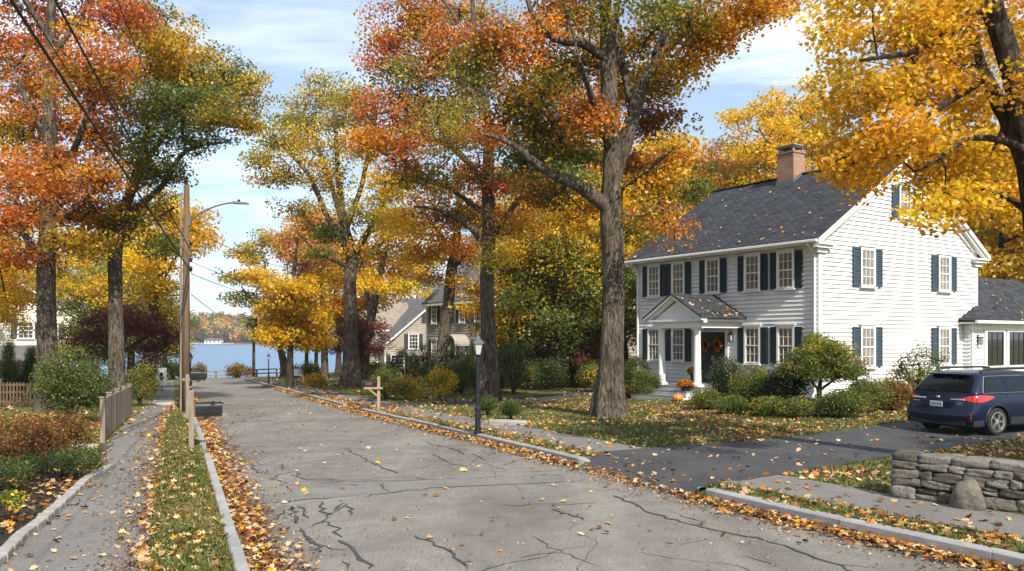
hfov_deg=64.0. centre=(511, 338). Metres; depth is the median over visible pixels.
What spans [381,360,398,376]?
shrub
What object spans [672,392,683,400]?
pumpkin
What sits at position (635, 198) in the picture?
background tree
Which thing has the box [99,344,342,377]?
lake
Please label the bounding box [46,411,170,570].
leaf debris
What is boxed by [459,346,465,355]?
door
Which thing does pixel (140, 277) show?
background tree
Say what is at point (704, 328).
window
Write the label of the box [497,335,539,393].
shrub
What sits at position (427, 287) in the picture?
background tree
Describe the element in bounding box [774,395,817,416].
shrub
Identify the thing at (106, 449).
side path
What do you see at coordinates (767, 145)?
background tree
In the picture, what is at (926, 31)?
maple tree
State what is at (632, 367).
shrub
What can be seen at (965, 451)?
lawn leaves
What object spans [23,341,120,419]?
shrub
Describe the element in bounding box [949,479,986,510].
boulder
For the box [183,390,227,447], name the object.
mailbox
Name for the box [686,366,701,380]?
potted plant
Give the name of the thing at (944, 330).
window
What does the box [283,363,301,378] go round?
shrub
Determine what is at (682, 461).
driveway
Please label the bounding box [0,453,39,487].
juniper bush
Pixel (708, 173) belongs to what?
background tree
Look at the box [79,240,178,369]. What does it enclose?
background tree
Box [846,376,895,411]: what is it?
shrub
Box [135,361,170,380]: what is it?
shrub
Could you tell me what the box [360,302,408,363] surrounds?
tan roofed house
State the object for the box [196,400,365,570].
leaf debris
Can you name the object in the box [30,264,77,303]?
background tree
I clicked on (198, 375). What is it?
mailbox
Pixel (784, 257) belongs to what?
window
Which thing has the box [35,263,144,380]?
background tree
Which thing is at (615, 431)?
lawn grass
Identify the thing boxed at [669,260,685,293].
window
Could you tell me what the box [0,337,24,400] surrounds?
conifer bush
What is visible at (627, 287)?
background tree
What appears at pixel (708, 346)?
door wreath
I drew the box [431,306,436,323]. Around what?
window
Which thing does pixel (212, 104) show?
oak tree
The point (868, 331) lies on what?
window
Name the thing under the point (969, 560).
gutter leaves
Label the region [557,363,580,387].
shrub
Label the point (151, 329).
japanese maple tree
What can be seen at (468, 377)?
shrub
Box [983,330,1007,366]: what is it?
window
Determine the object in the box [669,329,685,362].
window
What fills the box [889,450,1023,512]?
stone wall
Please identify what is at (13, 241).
background tree
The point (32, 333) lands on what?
window
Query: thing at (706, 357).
door
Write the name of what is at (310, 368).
shrub
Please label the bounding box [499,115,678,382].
background tree
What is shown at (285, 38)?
sky
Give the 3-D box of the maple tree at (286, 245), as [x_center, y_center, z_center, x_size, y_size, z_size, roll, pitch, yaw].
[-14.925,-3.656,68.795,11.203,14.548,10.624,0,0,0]
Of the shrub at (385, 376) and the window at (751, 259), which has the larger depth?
the shrub at (385, 376)
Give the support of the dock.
in the lake
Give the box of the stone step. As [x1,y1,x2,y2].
[488,419,527,424]
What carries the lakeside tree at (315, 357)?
on the ground at (507, 394)
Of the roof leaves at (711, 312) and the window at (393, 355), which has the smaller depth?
the roof leaves at (711, 312)
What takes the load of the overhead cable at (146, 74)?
attached to the utility pole at (185, 328)
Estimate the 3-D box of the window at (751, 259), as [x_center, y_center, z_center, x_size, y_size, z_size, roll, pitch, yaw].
[9.042,-2.492,30.809,0.171,1.495,0.870,0,0,-33]
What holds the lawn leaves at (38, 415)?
on the ground at (507, 394)
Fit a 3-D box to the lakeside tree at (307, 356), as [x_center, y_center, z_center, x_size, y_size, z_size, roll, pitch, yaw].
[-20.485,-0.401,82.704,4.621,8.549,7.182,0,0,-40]
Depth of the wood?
717.53 m
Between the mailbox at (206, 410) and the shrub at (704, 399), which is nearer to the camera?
the mailbox at (206, 410)
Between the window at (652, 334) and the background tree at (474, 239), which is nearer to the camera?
the window at (652, 334)
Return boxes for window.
[17,321,34,338]
[390,354,404,367]
[408,333,418,348]
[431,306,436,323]
[431,339,437,355]
[458,304,464,323]
[646,262,661,297]
[646,326,658,361]
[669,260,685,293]
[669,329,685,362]
[701,328,725,331]
[703,256,721,294]
[742,251,762,292]
[742,324,762,364]
[774,247,796,290]
[774,324,796,365]
[858,245,877,288]
[858,324,877,368]
[897,183,914,219]
[936,253,952,292]
[936,325,952,365]
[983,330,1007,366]
[1006,330,1023,366]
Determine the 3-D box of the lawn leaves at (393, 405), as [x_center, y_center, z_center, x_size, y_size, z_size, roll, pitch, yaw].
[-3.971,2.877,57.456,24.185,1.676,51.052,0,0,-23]
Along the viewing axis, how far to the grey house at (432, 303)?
63.84 m
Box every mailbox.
[182,369,206,418]
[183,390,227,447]
[361,376,382,408]
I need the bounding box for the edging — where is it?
[0,463,114,566]
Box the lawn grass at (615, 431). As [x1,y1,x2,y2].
[381,398,1023,553]
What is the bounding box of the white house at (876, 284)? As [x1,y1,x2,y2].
[624,143,1023,400]
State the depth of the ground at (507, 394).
25.40 m
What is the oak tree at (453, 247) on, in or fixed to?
on the ground at (507, 394)
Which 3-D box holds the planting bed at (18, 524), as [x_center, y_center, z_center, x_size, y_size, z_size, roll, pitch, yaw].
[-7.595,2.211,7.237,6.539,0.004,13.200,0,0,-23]
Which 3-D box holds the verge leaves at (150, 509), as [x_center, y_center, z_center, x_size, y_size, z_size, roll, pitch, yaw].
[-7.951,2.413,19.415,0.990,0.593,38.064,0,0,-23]
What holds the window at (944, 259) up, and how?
in the white house at (876, 284)
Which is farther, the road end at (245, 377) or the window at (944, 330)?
the road end at (245, 377)
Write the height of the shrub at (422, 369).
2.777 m
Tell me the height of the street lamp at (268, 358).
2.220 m
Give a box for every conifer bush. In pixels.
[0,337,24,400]
[17,344,35,399]
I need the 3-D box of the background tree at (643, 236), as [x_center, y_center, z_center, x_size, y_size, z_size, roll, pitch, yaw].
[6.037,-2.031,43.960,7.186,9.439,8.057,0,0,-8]
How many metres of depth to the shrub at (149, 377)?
39.67 m
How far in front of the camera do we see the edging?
9.82 m
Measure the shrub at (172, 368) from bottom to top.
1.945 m
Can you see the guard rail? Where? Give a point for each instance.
(256, 373)
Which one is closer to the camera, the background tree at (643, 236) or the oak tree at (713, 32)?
the oak tree at (713, 32)
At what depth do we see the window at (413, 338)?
79.55 m
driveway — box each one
[349,390,592,409]
[580,420,1023,495]
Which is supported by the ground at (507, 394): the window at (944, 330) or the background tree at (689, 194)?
the background tree at (689, 194)
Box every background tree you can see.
[0,203,23,283]
[11,262,35,283]
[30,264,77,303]
[32,228,107,358]
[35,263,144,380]
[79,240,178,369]
[80,262,191,380]
[136,293,204,366]
[386,250,445,301]
[452,189,513,267]
[468,152,549,274]
[468,253,565,376]
[470,203,629,388]
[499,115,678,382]
[532,226,636,384]
[559,216,662,381]
[582,134,724,255]
[585,161,679,246]
[660,135,762,223]
[672,141,774,201]
[704,72,850,191]
[924,122,1012,275]
[940,125,1023,283]
[967,173,1022,278]
[997,206,1023,280]
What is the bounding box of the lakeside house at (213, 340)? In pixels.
[204,338,223,342]
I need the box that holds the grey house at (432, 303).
[421,248,538,374]
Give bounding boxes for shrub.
[0,413,75,474]
[0,488,29,522]
[8,408,100,460]
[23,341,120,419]
[74,444,105,468]
[126,359,163,405]
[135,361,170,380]
[136,376,162,394]
[157,359,193,378]
[191,362,206,370]
[224,362,255,377]
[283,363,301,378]
[298,360,322,376]
[300,372,328,386]
[362,360,386,377]
[364,365,402,398]
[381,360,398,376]
[382,372,427,399]
[384,347,421,378]
[405,341,451,383]
[419,365,459,397]
[427,342,474,379]
[445,360,475,395]
[453,350,498,390]
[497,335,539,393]
[499,368,509,389]
[525,358,570,389]
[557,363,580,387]
[570,336,599,387]
[574,359,598,391]
[624,355,652,389]
[625,369,663,396]
[688,387,725,408]
[702,354,745,396]
[710,395,751,413]
[723,362,773,408]
[746,395,784,416]
[750,361,815,400]
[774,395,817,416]
[812,386,873,417]
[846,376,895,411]
[872,377,914,409]
[883,340,953,403]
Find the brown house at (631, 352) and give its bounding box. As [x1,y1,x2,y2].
[511,291,636,376]
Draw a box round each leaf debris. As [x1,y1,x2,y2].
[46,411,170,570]
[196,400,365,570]
[216,418,934,570]
[300,398,1007,570]
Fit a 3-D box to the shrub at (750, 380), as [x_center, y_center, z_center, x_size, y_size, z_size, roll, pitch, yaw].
[7.511,1.523,25.522,1.697,1.567,1.671,0,0,0]
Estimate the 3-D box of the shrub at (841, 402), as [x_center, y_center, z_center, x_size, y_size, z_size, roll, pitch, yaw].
[9.235,1.788,22.837,1.650,0.966,1.691,0,0,0]
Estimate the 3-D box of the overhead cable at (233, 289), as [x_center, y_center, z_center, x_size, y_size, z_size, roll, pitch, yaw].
[-12.523,-2.283,41.081,0.024,0.555,28.090,0,0,-8]
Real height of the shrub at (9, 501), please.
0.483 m
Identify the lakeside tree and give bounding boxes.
[299,300,327,375]
[314,293,332,365]
[319,284,360,371]
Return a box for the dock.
[190,343,233,343]
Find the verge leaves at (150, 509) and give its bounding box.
[133,398,232,570]
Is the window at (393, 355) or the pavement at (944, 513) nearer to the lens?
the pavement at (944, 513)
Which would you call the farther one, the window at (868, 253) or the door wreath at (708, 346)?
the door wreath at (708, 346)
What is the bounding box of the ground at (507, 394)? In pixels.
[0,368,1023,570]
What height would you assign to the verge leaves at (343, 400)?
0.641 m
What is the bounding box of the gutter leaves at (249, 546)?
[194,392,319,570]
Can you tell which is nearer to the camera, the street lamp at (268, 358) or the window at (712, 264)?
the window at (712, 264)
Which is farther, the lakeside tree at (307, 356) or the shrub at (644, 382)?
the lakeside tree at (307, 356)
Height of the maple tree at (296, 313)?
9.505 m
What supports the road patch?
on the road at (623, 552)
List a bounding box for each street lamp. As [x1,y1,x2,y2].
[190,352,192,389]
[267,353,269,383]
[472,334,483,433]
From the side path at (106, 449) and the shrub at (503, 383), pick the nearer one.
the side path at (106, 449)
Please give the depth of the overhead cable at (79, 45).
12.63 m
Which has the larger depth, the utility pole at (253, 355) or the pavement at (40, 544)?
the utility pole at (253, 355)
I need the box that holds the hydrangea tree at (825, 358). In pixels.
[771,330,874,413]
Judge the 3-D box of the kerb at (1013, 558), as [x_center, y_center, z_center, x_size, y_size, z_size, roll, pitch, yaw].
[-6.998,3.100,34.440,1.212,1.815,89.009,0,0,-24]
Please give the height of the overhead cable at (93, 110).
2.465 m
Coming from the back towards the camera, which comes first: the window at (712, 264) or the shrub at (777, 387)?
the window at (712, 264)
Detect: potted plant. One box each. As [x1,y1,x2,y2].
[625,384,631,397]
[676,379,693,391]
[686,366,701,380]
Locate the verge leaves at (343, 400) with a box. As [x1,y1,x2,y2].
[316,395,1023,551]
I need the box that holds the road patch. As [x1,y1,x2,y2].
[246,475,565,503]
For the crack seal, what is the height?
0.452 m
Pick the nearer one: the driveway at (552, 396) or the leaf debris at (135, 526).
the leaf debris at (135, 526)
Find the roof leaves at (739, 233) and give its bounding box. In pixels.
[630,183,850,258]
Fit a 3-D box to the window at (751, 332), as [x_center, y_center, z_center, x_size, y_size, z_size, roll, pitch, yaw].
[9.042,0.243,30.809,0.171,1.525,0.870,0,0,-33]
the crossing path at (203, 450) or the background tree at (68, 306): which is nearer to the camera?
the crossing path at (203, 450)
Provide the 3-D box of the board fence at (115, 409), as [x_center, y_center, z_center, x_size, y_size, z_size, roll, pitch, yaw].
[-10.477,1.945,21.801,0.210,1.395,9.332,0,0,-21]
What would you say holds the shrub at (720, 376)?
on the ground at (507, 394)
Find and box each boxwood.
[480,394,498,414]
[499,398,521,419]
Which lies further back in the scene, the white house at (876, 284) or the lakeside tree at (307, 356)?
the lakeside tree at (307, 356)
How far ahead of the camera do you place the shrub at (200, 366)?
79.83 m
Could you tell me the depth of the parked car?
18.87 m
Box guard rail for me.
[207,367,304,377]
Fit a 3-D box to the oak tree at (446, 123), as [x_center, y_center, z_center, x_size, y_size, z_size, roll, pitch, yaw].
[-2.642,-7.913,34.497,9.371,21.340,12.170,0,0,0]
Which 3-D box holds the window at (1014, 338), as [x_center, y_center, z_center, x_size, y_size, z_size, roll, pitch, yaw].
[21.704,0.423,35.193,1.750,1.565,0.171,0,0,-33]
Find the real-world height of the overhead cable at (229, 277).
0.697 m
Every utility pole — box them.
[166,272,182,397]
[180,176,248,411]
[249,325,254,376]
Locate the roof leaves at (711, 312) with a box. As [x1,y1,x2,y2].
[677,296,737,315]
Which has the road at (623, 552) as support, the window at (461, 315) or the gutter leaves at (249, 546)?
the gutter leaves at (249, 546)
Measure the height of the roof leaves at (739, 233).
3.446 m
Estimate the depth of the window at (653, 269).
35.30 m
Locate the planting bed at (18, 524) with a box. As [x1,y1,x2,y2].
[0,463,104,546]
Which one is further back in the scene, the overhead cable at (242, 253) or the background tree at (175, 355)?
the background tree at (175, 355)
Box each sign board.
[156,367,166,391]
[294,369,302,375]
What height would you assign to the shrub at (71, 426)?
1.016 m
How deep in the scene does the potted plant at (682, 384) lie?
30.32 m
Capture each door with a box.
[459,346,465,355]
[701,332,712,382]
[713,332,724,372]
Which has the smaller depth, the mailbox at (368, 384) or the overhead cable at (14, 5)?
the overhead cable at (14, 5)
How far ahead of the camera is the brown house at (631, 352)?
48.49 m
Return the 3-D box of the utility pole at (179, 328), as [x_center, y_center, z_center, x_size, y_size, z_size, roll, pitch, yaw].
[-14.824,0.040,36.000,0.727,5.900,0.160,0,0,0]
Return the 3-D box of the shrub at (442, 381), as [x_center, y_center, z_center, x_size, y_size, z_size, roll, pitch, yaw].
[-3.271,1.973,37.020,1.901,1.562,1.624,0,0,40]
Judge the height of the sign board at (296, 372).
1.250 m
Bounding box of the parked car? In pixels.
[906,366,1023,435]
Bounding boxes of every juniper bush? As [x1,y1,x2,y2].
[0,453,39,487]
[3,445,110,478]
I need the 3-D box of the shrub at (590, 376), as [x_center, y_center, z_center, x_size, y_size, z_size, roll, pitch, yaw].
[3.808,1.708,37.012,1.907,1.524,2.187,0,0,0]
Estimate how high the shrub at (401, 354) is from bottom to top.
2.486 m
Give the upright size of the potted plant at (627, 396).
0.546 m
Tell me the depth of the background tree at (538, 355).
43.09 m
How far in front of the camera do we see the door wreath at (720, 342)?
32.13 m
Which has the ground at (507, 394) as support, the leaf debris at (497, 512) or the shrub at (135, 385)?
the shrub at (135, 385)
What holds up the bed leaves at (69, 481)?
on the ground at (507, 394)
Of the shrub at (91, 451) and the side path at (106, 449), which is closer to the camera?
the shrub at (91, 451)
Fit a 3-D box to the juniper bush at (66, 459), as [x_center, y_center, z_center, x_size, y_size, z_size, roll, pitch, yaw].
[-7.077,1.974,12.792,1.544,0.590,1.193,0,0,0]
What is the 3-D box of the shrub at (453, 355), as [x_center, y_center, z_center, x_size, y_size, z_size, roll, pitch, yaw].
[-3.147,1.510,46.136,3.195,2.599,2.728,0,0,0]
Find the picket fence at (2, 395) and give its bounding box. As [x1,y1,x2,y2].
[0,379,34,406]
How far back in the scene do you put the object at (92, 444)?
16.55 m
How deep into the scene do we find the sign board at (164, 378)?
44.27 m
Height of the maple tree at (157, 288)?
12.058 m
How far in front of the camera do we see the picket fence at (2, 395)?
30.38 m
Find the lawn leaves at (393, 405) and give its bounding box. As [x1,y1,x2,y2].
[248,368,629,409]
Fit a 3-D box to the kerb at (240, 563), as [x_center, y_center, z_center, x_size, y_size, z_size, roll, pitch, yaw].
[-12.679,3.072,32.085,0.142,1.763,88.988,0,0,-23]
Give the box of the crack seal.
[225,406,876,570]
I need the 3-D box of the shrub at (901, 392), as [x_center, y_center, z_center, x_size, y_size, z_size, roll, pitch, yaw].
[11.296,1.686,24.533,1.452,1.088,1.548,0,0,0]
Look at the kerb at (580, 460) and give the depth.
15.13 m
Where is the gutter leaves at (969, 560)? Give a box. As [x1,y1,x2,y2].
[260,385,1023,570]
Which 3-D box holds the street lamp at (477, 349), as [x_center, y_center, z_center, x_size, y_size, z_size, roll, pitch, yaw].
[-0.817,1.082,19.535,0.262,2.400,0.262,0,0,-17]
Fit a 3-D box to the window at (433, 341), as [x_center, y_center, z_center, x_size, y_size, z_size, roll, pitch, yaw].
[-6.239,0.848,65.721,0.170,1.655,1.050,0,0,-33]
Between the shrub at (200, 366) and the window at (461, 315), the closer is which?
the window at (461, 315)
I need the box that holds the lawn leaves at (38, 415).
[0,395,99,459]
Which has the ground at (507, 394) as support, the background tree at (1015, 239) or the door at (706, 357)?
the background tree at (1015, 239)
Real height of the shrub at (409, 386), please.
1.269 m
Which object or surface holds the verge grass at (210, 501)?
on the ground at (507, 394)
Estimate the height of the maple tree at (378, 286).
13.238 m
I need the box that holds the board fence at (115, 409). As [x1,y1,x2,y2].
[99,383,131,442]
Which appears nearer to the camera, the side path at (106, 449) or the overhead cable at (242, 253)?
the side path at (106, 449)
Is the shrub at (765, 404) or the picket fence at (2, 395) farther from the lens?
the picket fence at (2, 395)
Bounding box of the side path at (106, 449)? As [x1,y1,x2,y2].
[81,446,111,453]
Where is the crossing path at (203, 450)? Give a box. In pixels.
[154,445,207,453]
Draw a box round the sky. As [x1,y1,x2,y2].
[0,0,1023,317]
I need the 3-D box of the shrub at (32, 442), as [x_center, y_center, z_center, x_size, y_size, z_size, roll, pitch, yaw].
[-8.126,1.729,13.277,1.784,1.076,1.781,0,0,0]
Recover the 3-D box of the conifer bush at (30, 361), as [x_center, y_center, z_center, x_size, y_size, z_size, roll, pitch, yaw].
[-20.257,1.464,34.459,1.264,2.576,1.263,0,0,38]
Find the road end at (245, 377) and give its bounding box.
[177,372,338,379]
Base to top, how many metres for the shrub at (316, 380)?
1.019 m
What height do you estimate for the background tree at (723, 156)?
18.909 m
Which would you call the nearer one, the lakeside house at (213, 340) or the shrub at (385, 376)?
the shrub at (385, 376)
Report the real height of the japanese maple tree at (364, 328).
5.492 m
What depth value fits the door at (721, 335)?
32.24 m
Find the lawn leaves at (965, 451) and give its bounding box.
[367,397,1023,547]
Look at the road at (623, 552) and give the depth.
10.92 m
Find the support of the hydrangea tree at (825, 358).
on the ground at (507, 394)
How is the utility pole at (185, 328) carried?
on the ground at (507, 394)
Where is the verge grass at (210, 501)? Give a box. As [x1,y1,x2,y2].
[144,410,233,570]
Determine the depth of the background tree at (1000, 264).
45.74 m
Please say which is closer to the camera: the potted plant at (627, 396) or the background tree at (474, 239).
the potted plant at (627, 396)
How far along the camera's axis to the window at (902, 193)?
31.24 m
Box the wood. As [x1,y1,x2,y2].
[178,311,336,341]
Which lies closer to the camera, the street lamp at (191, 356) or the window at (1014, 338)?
the window at (1014, 338)
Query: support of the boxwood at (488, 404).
on the ground at (507, 394)
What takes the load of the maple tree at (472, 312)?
on the ground at (507, 394)
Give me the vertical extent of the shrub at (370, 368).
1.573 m
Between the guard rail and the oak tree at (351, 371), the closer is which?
the oak tree at (351, 371)
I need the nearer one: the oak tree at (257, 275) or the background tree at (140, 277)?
the background tree at (140, 277)
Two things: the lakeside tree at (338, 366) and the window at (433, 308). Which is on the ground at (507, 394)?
the lakeside tree at (338, 366)
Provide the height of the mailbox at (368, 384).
1.380 m
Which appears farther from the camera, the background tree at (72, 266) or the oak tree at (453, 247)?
the background tree at (72, 266)
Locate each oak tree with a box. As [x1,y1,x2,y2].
[52,0,275,393]
[211,227,307,376]
[232,67,446,387]
[328,0,558,401]
[359,161,497,387]
[432,0,815,418]
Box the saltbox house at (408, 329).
[373,298,425,367]
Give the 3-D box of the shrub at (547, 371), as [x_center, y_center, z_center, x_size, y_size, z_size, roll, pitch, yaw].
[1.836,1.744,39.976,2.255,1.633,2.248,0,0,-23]
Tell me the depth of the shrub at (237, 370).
80.53 m
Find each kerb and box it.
[178,379,249,570]
[244,378,1023,570]
[576,457,707,497]
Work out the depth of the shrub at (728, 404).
24.29 m
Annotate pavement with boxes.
[0,380,174,570]
[257,379,1023,537]
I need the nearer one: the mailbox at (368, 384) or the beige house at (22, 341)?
the mailbox at (368, 384)
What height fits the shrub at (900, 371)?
2.180 m
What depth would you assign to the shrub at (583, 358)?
39.78 m
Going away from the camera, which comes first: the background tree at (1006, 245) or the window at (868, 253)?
the window at (868, 253)
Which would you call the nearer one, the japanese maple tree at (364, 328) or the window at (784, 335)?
the window at (784, 335)
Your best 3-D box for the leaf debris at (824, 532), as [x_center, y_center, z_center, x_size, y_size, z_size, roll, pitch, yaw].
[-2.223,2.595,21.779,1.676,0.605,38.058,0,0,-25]
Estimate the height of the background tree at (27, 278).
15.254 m
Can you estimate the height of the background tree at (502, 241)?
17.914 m
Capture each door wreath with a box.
[701,338,710,351]
[711,336,724,351]
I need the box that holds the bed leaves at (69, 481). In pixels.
[0,411,136,537]
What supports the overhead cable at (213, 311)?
attached to the utility pole at (253, 355)
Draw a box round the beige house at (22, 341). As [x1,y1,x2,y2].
[0,278,88,380]
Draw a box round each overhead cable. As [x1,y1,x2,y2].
[9,0,191,272]
[22,0,190,260]
[54,0,191,251]
[117,0,186,175]
[191,229,306,271]
[191,273,287,300]
[191,294,250,326]
[192,262,278,290]
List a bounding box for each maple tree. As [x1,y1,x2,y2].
[0,0,166,411]
[0,227,36,335]
[58,302,190,375]
[69,186,228,390]
[247,238,342,387]
[266,207,402,378]
[322,206,448,379]
[322,310,396,370]
[448,179,599,388]
[783,0,1023,237]
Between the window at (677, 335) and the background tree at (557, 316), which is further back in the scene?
the background tree at (557, 316)
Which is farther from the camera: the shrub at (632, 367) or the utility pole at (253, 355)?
the utility pole at (253, 355)
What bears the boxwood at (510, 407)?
on the ground at (507, 394)
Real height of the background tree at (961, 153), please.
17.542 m
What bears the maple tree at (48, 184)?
on the ground at (507, 394)
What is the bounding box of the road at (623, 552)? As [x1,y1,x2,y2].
[192,379,1002,570]
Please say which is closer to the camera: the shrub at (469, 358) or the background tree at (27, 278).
the shrub at (469, 358)
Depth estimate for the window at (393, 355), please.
78.50 m

